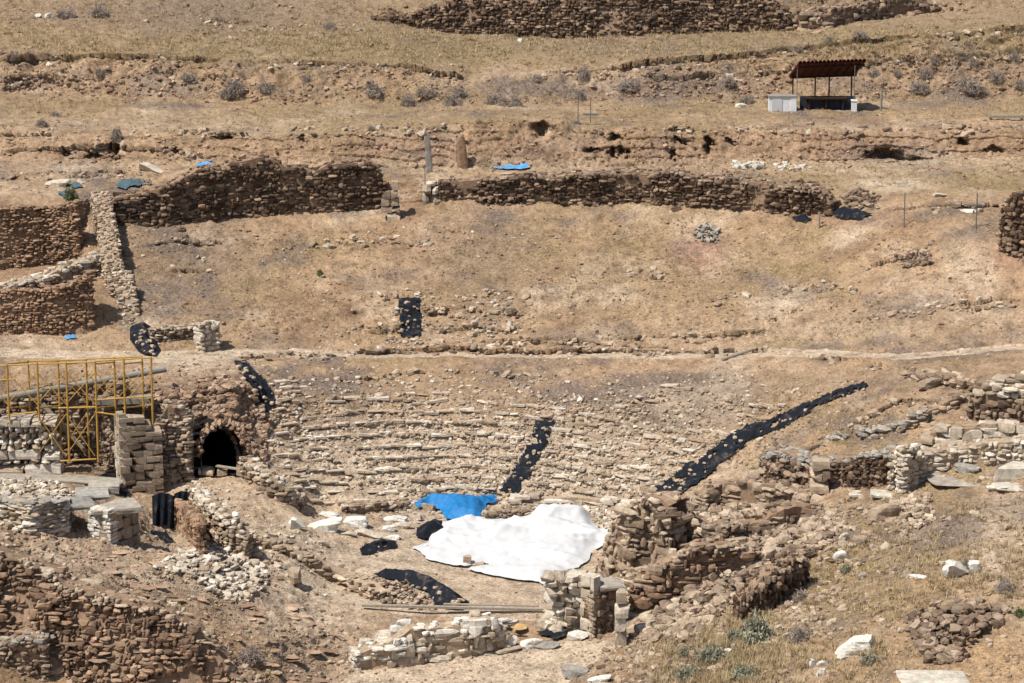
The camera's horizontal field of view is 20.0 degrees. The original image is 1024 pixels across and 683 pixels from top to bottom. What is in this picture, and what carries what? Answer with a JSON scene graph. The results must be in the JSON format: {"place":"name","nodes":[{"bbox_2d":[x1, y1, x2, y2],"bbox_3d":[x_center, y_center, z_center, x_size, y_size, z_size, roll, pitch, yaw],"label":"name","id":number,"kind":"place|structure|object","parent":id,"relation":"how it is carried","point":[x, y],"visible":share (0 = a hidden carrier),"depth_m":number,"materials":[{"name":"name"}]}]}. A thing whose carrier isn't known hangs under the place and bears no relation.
{"place":"outdoors","nodes":[
{"label":"outdoors","id":0,"kind":"place"},
{"bbox_2d":[289,511,608,621],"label":"orchestra floor","id":1,"kind":"structure","parent":0,"point":[503,590],"depth_m":131.02,"materials":[{"name":"soil"}]},
{"bbox_2d":[360,539,396,554],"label":"black sheet","id":2,"kind":"object","parent":1,"relation":"on","point":[370,548],"visible":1,"depth_m":134.86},
{"bbox_2d":[366,574,435,610],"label":"rubble mound","id":3,"kind":"object","parent":1,"relation":"on","point":[410,600],"visible":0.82,"depth_m":128.76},
{"bbox_2d":[374,568,469,605],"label":"black sheet","id":4,"kind":"object","parent":3,"relation":"on","point":[422,581],"visible":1,"depth_m":130.13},
{"bbox_2d":[416,518,442,538],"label":"black sheet","id":5,"kind":"object","parent":1,"relation":"on","point":[427,529],"visible":1,"depth_m":137.68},
{"bbox_2d":[414,493,498,518],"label":"blue sheet","id":6,"kind":"object","parent":1,"relation":"on","point":[452,506],"visible":0.99,"depth_m":140.94,"materials":[{"name":"plastic"}]},
{"bbox_2d":[362,603,551,610],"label":"timber baulk","id":7,"kind":"object","parent":1,"relation":"on","point":[473,606],"visible":0.93,"depth_m":126.82,"materials":[{"name":"brown wood"}]},
{"bbox_2d":[412,503,608,583],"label":"white sheet","id":8,"kind":"object","parent":1,"relation":"on","point":[537,542],"visible":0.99,"depth_m":135.50,"materials":[{"name":"plastic"}]},
{"bbox_2d":[341,640,627,682],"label":"dirt path","id":9,"kind":"structure","parent":0,"point":[516,666],"depth_m":120.68,"materials":[{"name":"soil"}]},
{"bbox_2d":[561,664,588,679],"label":"boulder","id":10,"kind":"object","parent":9,"relation":"on","point":[570,672],"visible":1,"depth_m":118.95,"materials":[{"name":"grey stone"}]},
{"bbox_2d":[0,0,1023,682],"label":"ground","id":11,"kind":"structure","parent":0,"point":[954,244],"depth_m":158.94,"materials":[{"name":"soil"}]},
{"bbox_2d":[1,75,45,90],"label":"rubble heap","id":12,"kind":"object","parent":11,"relation":"on","point":[6,85],"visible":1,"depth_m":183.90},
{"bbox_2d":[0,628,57,682],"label":"buttress","id":13,"kind":"structure","parent":11,"relation":"on","point":[29,651],"depth_m":115.73,"materials":[{"name":"brown stone"}]},
{"bbox_2d":[0,413,63,473],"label":"stone pier","id":14,"kind":"structure","parent":11,"relation":"on","point":[30,434],"depth_m":139.79,"materials":[{"name":"stone"}]},
{"bbox_2d":[0,493,74,536],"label":"ledge wall","id":15,"kind":"structure","parent":11,"relation":"on","point":[52,515],"depth_m":126.04,"materials":[{"name":"stone"}]},
{"bbox_2d":[0,474,74,534],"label":"rubble bank","id":16,"kind":"structure","parent":11,"relation":"on","point":[15,486],"depth_m":134.08,"materials":[{"name":"stone"}]},
{"bbox_2d":[0,473,122,483],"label":"broad slab","id":17,"kind":"structure","parent":16,"relation":"on","point":[80,479],"depth_m":137.95,"materials":[{"name":"grey stone"}]},
{"bbox_2d":[0,199,86,269],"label":"earth wall","id":18,"kind":"structure","parent":11,"relation":"on","point":[55,233],"depth_m":160.12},
{"bbox_2d":[0,270,99,336],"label":"earth wall","id":19,"kind":"structure","parent":11,"relation":"on","point":[52,309],"depth_m":152.97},
{"bbox_2d":[0,250,102,288],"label":"rubble wall","id":20,"kind":"structure","parent":11,"relation":"on","point":[64,271],"depth_m":156.71,"materials":[{"name":"stone"}]},
{"bbox_2d":[0,375,133,469],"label":"wall","id":21,"kind":"structure","parent":11,"relation":"on","point":[107,439],"depth_m":141.95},
{"bbox_2d":[97,394,153,404],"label":"lintel","id":22,"kind":"structure","parent":21,"relation":"on","point":[118,401],"depth_m":140.56,"materials":[{"name":"stone"}]},
{"bbox_2d":[0,356,153,461],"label":"scaffold","id":23,"kind":"object","parent":11,"relation":"on","point":[111,359],"visible":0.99,"depth_m":139.27,"materials":[{"name":"metal"}]},
{"bbox_2d":[0,366,166,401],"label":"grey pipe","id":24,"kind":"object","parent":23,"relation":"attached to","point":[130,375],"visible":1,"depth_m":140.88,"materials":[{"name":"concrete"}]},
{"bbox_2d":[64,479,142,545],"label":"corner block","id":25,"kind":"structure","parent":11,"relation":"on","point":[114,521],"depth_m":127.70,"materials":[{"name":"white stone"}]},
{"bbox_2d":[89,190,129,296],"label":"stone wall","id":26,"kind":"structure","parent":11,"relation":"on","point":[106,231],"depth_m":158.88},
{"bbox_2d":[114,411,127,482],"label":"corner pier","id":27,"kind":"structure","parent":11,"relation":"on","point":[119,415],"depth_m":138.60,"materials":[{"name":"stone"}]},
{"bbox_2d":[112,270,139,325],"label":"stone wall","id":28,"kind":"structure","parent":11,"relation":"on","point":[127,301],"depth_m":155.16,"materials":[{"name":"stone"}]},
{"bbox_2d":[0,532,268,682],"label":"parapet wall","id":29,"kind":"structure","parent":11,"relation":"on","point":[99,631],"depth_m":116.26,"materials":[{"name":"stone"}]},
{"bbox_2d":[115,414,163,494],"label":"block wall","id":30,"kind":"structure","parent":11,"relation":"on","point":[141,470],"depth_m":138.79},
{"bbox_2d":[130,322,159,354],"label":"black net","id":31,"kind":"object","parent":11,"relation":"on","point":[135,329],"visible":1,"depth_m":151.97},
{"bbox_2d":[152,493,174,527],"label":"hanging sheet","id":32,"kind":"object","parent":11,"relation":"on","point":[162,509],"visible":1,"depth_m":135.35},
{"bbox_2d":[148,322,197,342],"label":"wall","id":33,"kind":"structure","parent":11,"relation":"on","point":[165,332],"depth_m":152.60,"materials":[{"name":"stone"}]},
{"bbox_2d":[154,399,202,484],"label":"rubble wall","id":34,"kind":"structure","parent":11,"relation":"on","point":[175,422],"depth_m":139.90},
{"bbox_2d":[21,529,343,682],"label":"rock ledges","id":35,"kind":"object","parent":11,"relation":"on","point":[293,658],"visible":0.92,"depth_m":121.92,"materials":[{"name":"stone"}]},
{"bbox_2d":[107,375,271,485],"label":"vaulted entrance","id":36,"kind":"object","parent":11,"relation":"on","point":[215,446],"visible":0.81,"depth_m":142.11,"materials":[{"name":"stone"}]},
{"bbox_2d":[234,360,275,413],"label":"black strip","id":37,"kind":"object","parent":36,"relation":"on","point":[267,391],"visible":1,"depth_m":145.17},
{"bbox_2d":[174,498,209,553],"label":"corridor wall","id":38,"kind":"structure","parent":11,"relation":"on","point":[190,523],"depth_m":128.92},
{"bbox_2d":[193,320,222,352],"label":"wall stub","id":39,"kind":"object","parent":11,"relation":"on","point":[207,336],"depth_m":151.86,"materials":[{"name":"stone"}]},
{"bbox_2d":[153,543,269,600],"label":"rubble heap","id":40,"kind":"object","parent":11,"relation":"on","point":[180,563],"visible":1,"depth_m":125.35,"materials":[{"name":"stone"}]},
{"bbox_2d":[184,480,261,558],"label":"corridor wall","id":41,"kind":"structure","parent":11,"relation":"on","point":[225,527],"depth_m":129.28,"materials":[{"name":"stone"}]},
{"bbox_2d":[111,154,387,228],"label":"stone wall","id":42,"kind":"structure","parent":11,"relation":"on","point":[258,185],"depth_m":163.90,"materials":[{"name":"stone"}]},
{"bbox_2d":[237,642,264,665],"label":"shrub","id":43,"kind":"object","parent":11,"relation":"on","point":[256,655],"visible":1,"depth_m":118.35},
{"bbox_2d":[238,455,306,512],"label":"corridor wall","id":44,"kind":"structure","parent":11,"relation":"on","point":[258,473],"depth_m":138.31,"materials":[{"name":"stone"}]},
{"bbox_2d":[244,522,394,600],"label":"wall","id":45,"kind":"structure","parent":11,"relation":"on","point":[361,585],"depth_m":131.00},
{"bbox_2d":[308,517,342,532],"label":"stone block","id":46,"kind":"object","parent":11,"relation":"on","point":[329,525],"depth_m":135.58,"materials":[{"name":"white stone"}]},
{"bbox_2d":[343,516,368,528],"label":"stone block","id":47,"kind":"object","parent":11,"relation":"on","point":[355,522],"depth_m":137.02,"materials":[{"name":"white stone"}]},
{"bbox_2d":[341,498,408,514],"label":"orchestra kerb","id":48,"kind":"structure","parent":11,"relation":"on","point":[365,506],"depth_m":139.77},
{"bbox_2d":[381,180,400,222],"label":"masonry stack","id":49,"kind":"object","parent":11,"relation":"on","point":[387,205],"visible":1,"depth_m":163.97,"materials":[{"name":"stone"}]},
{"bbox_2d":[397,297,422,337],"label":"black strip","id":50,"kind":"object","parent":11,"relation":"on","point":[404,318],"visible":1,"depth_m":155.24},
{"bbox_2d":[424,135,432,173],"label":"standing slab","id":51,"kind":"structure","parent":11,"relation":"on","point":[428,155],"depth_m":168.11,"materials":[{"name":"grey stone"}]},
{"bbox_2d":[422,181,438,204],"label":"masonry stack","id":52,"kind":"object","parent":11,"relation":"on","point":[426,189],"visible":1,"depth_m":165.28,"materials":[{"name":"stone"}]},
{"bbox_2d":[348,609,521,670],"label":"stage wall","id":53,"kind":"structure","parent":11,"relation":"on","point":[407,643],"depth_m":121.47,"materials":[{"name":"stone"}]},
{"bbox_2d":[457,137,467,168],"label":"earth pillar","id":54,"kind":"structure","parent":11,"relation":"on","point":[462,161],"depth_m":169.41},
{"bbox_2d":[256,410,717,516],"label":"loose rubble","id":55,"kind":"object","parent":11,"relation":"on","point":[561,467],"visible":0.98,"depth_m":143.92,"materials":[{"name":"stone"}]},
{"bbox_2d":[110,222,894,518],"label":"loose rubble","id":56,"kind":"object","parent":11,"relation":"on","point":[471,346],"visible":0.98,"depth_m":145.54,"materials":[{"name":"stone"}]},
{"bbox_2d":[481,505,530,518],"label":"rubble wall","id":57,"kind":"structure","parent":11,"relation":"on","point":[507,511],"depth_m":139.62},
{"bbox_2d":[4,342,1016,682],"bbox_3d":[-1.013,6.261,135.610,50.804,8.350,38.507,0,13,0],"label":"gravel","id":58,"kind":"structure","parent":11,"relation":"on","point":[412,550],"depth_m":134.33,"materials":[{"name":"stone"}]},
{"bbox_2d":[0,18,1023,451],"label":"scarp rubble","id":59,"kind":"object","parent":11,"relation":"on","point":[574,342],"visible":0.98,"depth_m":158.76,"materials":[{"name":"stone"}]},
{"bbox_2d":[0,0,1023,357],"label":"loose rubble","id":60,"kind":"object","parent":11,"relation":"on","point":[602,78],"visible":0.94,"depth_m":183.63,"materials":[{"name":"stone"}]},
{"bbox_2d":[0,356,1023,682],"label":"loose rubble","id":61,"kind":"object","parent":11,"relation":"on","point":[632,648],"visible":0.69,"depth_m":120.79,"materials":[{"name":"stone"}]},
{"bbox_2d":[0,0,1023,682],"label":"soil clods","id":62,"kind":"object","parent":11,"relation":"on","point":[528,340],"visible":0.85,"depth_m":153.11,"materials":[{"name":"soil"}]},
{"bbox_2d":[6,0,1023,682],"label":"scrub","id":63,"kind":"object","parent":11,"relation":"on","point":[548,278],"visible":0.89,"depth_m":181.08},
{"bbox_2d":[254,372,785,505],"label":"stone seating","id":64,"kind":"object","parent":11,"relation":"on","point":[643,467],"visible":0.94,"depth_m":144.30,"materials":[{"name":"stone"}]},
{"bbox_2d":[499,418,554,492],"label":"black strip","id":65,"kind":"object","parent":64,"relation":"on","point":[522,469],"visible":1,"depth_m":144.23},
{"bbox_2d":[537,609,581,632],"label":"rubble heap","id":66,"kind":"object","parent":11,"relation":"on","point":[548,620],"visible":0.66,"depth_m":124.31,"materials":[{"name":"stone"}]},
{"bbox_2d":[509,493,640,507],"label":"orchestra kerb","id":67,"kind":"structure","parent":11,"relation":"on","point":[517,499],"depth_m":141.94,"materials":[{"name":"stone"}]},
{"bbox_2d":[371,0,794,38],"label":"retaining wall","id":68,"kind":"structure","parent":11,"relation":"on","point":[559,18],"depth_m":197.87,"materials":[{"name":"stone"}]},
{"bbox_2d":[540,568,626,639],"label":"masonry pier","id":69,"kind":"structure","parent":11,"relation":"on","point":[586,598],"depth_m":122.62,"materials":[{"name":"stone"}]},
{"bbox_2d":[559,503,619,530],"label":"rubble heap","id":70,"kind":"object","parent":11,"relation":"on","point":[596,514],"visible":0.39,"depth_m":139.25,"materials":[{"name":"stone"}]},
{"bbox_2d":[614,588,628,646],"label":"stone pillar","id":71,"kind":"structure","parent":11,"relation":"on","point":[621,607],"depth_m":120.70,"materials":[{"name":"stone"}]},
{"bbox_2d":[438,167,841,216],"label":"stone wall","id":72,"kind":"structure","parent":11,"relation":"on","point":[677,186],"depth_m":164.84,"materials":[{"name":"stone"}]},
{"bbox_2d":[594,490,700,577],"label":"rubble wall","id":73,"kind":"structure","parent":11,"relation":"on","point":[650,527],"depth_m":127.85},
{"bbox_2d":[673,664,703,681],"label":"shrub","id":74,"kind":"object","parent":11,"relation":"on","point":[686,673],"visible":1,"depth_m":114.69,"materials":[{"name":"green plant"}]},
{"bbox_2d":[628,535,764,612],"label":"rubble wall","id":75,"kind":"structure","parent":11,"relation":"on","point":[673,572],"depth_m":123.15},
{"bbox_2d":[693,224,720,242],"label":"stone cairn","id":76,"kind":"object","parent":11,"relation":"on","point":[703,230],"visible":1,"depth_m":161.85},
{"bbox_2d":[694,643,726,663],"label":"shrub","id":77,"kind":"object","parent":11,"relation":"on","point":[712,652],"visible":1,"depth_m":115.31,"materials":[{"name":"green plant"}]},
{"bbox_2d":[685,515,744,542],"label":"rubble wall","id":78,"kind":"structure","parent":11,"relation":"on","point":[721,524],"depth_m":127.31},
{"bbox_2d":[602,498,835,641],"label":"rubble heap","id":79,"kind":"object","parent":11,"relation":"on","point":[714,586],"visible":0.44,"depth_m":123.06,"materials":[{"name":"stone"}]},
{"bbox_2d":[728,661,756,681],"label":"shrub","id":80,"kind":"object","parent":11,"relation":"on","point":[739,672],"visible":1,"depth_m":112.94,"materials":[{"name":"green plant"}]},
{"bbox_2d":[740,609,772,645],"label":"shrub","id":81,"kind":"object","parent":11,"relation":"on","point":[752,628],"visible":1,"depth_m":115.94,"materials":[{"name":"green plant"}]},
{"bbox_2d":[694,475,822,510],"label":"wall","id":82,"kind":"structure","parent":11,"relation":"on","point":[751,490],"depth_m":133.32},
{"bbox_2d":[809,458,829,493],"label":"square pillar","id":83,"kind":"structure","parent":82,"relation":"on","point":[819,471],"depth_m":131.03,"materials":[{"name":"stone"}]},
{"bbox_2d":[652,381,867,491],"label":"black strip","id":84,"kind":"object","parent":11,"relation":"on","point":[751,431],"visible":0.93,"depth_m":142.14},
{"bbox_2d":[701,499,827,539],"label":"wall","id":85,"kind":"structure","parent":11,"relation":"on","point":[777,514],"depth_m":127.85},
{"bbox_2d":[733,550,810,621],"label":"dark wall","id":86,"kind":"structure","parent":11,"relation":"on","point":[773,583],"depth_m":119.14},
{"bbox_2d":[786,623,812,642],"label":"shrub","id":87,"kind":"object","parent":11,"relation":"on","point":[799,632],"visible":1,"depth_m":114.73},
{"bbox_2d":[758,446,841,488],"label":"terrace wall","id":88,"kind":"structure","parent":11,"relation":"on","point":[792,464],"depth_m":134.44,"materials":[{"name":"brown stone"}]},
{"bbox_2d":[767,59,865,112],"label":"picnic shelter","id":89,"kind":"object","parent":11,"relation":"on","point":[815,70],"visible":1,"depth_m":179.30,"materials":[{"name":"wood"}]},
{"bbox_2d":[833,206,870,218],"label":"black sheet","id":90,"kind":"object","parent":11,"relation":"on","point":[844,212],"visible":1,"depth_m":159.89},
{"bbox_2d":[835,634,873,659],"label":"boulder","id":91,"kind":"object","parent":11,"relation":"on","point":[851,645],"visible":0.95,"depth_m":111.23,"materials":[{"name":"white stone"}]},
{"bbox_2d":[839,187,881,209],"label":"rubble heap","id":92,"kind":"object","parent":11,"relation":"on","point":[853,195],"visible":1,"depth_m":160.94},
{"bbox_2d":[792,0,938,30],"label":"broken wall","id":93,"kind":"structure","parent":11,"relation":"on","point":[825,16],"depth_m":197.82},
{"bbox_2d":[840,444,897,489],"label":"terrace wall","id":94,"kind":"structure","parent":11,"relation":"on","point":[866,469],"depth_m":129.13,"materials":[{"name":"brown stone"}]},
{"bbox_2d":[817,406,929,441],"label":"rubble wall","id":95,"kind":"structure","parent":11,"relation":"on","point":[916,418],"depth_m":134.69,"materials":[{"name":"grey stone"}]},
{"bbox_2d":[867,503,901,524],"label":"boulder","id":96,"kind":"object","parent":11,"relation":"on","point":[878,513],"visible":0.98,"depth_m":124.62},
{"bbox_2d":[879,492,936,534],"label":"rubble heap","id":97,"kind":"object","parent":11,"relation":"on","point":[916,505],"visible":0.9,"depth_m":124.39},
{"bbox_2d":[898,246,932,267],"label":"rubble heap","id":98,"kind":"object","parent":11,"relation":"on","point":[920,257],"visible":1,"depth_m":152.63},
{"bbox_2d":[917,378,942,389],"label":"boulder","id":99,"kind":"object","parent":11,"relation":"on","point":[927,383],"visible":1,"depth_m":137.57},
{"bbox_2d":[896,670,969,682],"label":"slab","id":100,"kind":"structure","parent":11,"relation":"on","point":[926,676],"depth_m":106.77,"materials":[{"name":"white stone"}]},
{"bbox_2d":[900,367,976,390],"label":"wall","id":101,"kind":"structure","parent":11,"relation":"on","point":[956,380],"depth_m":138.05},
{"bbox_2d":[918,389,968,417],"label":"wall","id":102,"kind":"structure","parent":11,"relation":"on","point":[955,399],"depth_m":134.84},
{"bbox_2d":[926,473,980,486],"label":"slab","id":103,"kind":"structure","parent":11,"relation":"on","point":[938,479],"depth_m":127.31,"materials":[{"name":"grey stone"}]},
{"bbox_2d":[885,434,1023,493],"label":"curved wall","id":104,"kind":"structure","parent":11,"relation":"on","point":[912,466],"depth_m":127.95,"materials":[{"name":"stone"}]},
{"bbox_2d":[941,559,968,577],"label":"boulder","id":105,"kind":"object","parent":11,"relation":"on","point":[953,568],"visible":1,"depth_m":116.36,"materials":[{"name":"white stone"}]},
{"bbox_2d":[903,596,1010,664],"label":"rubble heap","id":106,"kind":"object","parent":11,"relation":"on","point":[972,617],"visible":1,"depth_m":110.69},
{"bbox_2d":[954,462,979,473],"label":"boulder","id":107,"kind":"object","parent":11,"relation":"on","point":[962,468],"visible":1,"depth_m":127.92,"materials":[{"name":"grey stone"}]},
{"bbox_2d":[920,418,1023,447],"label":"block course","id":108,"kind":"object","parent":11,"relation":"on","point":[941,433],"visible":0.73,"depth_m":130.49,"materials":[{"name":"stone"}]},
{"bbox_2d":[958,76,987,93],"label":"shrub","id":109,"kind":"object","parent":11,"relation":"on","point":[968,86],"visible":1,"depth_m":183.78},
{"bbox_2d":[965,380,1023,422],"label":"rubble wall","id":110,"kind":"structure","parent":11,"relation":"on","point":[991,400],"depth_m":131.62,"materials":[{"name":"stone"}]},
{"bbox_2d":[991,482,1021,491],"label":"slab","id":111,"kind":"object","parent":11,"relation":"on","point":[1007,486],"depth_m":125.27,"materials":[{"name":"white stone"}]},
{"bbox_2d":[992,371,1023,384],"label":"wall","id":112,"kind":"structure","parent":11,"relation":"on","point":[1009,378],"depth_m":136.38,"materials":[{"name":"stone"}]},
{"bbox_2d":[993,461,1023,481],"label":"slab","id":113,"kind":"object","parent":11,"relation":"on","point":[1010,471],"depth_m":126.33,"materials":[{"name":"white stone"}]},
{"bbox_2d":[997,188,1023,260],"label":"rubble pillar","id":114,"kind":"structure","parent":11,"relation":"on","point":[1011,223],"depth_m":150.16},
{"bbox_2d":[121,344,1023,364],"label":"path","id":115,"kind":"structure","parent":0,"point":[182,356],"depth_m":150.88,"materials":[{"name":"soil"}]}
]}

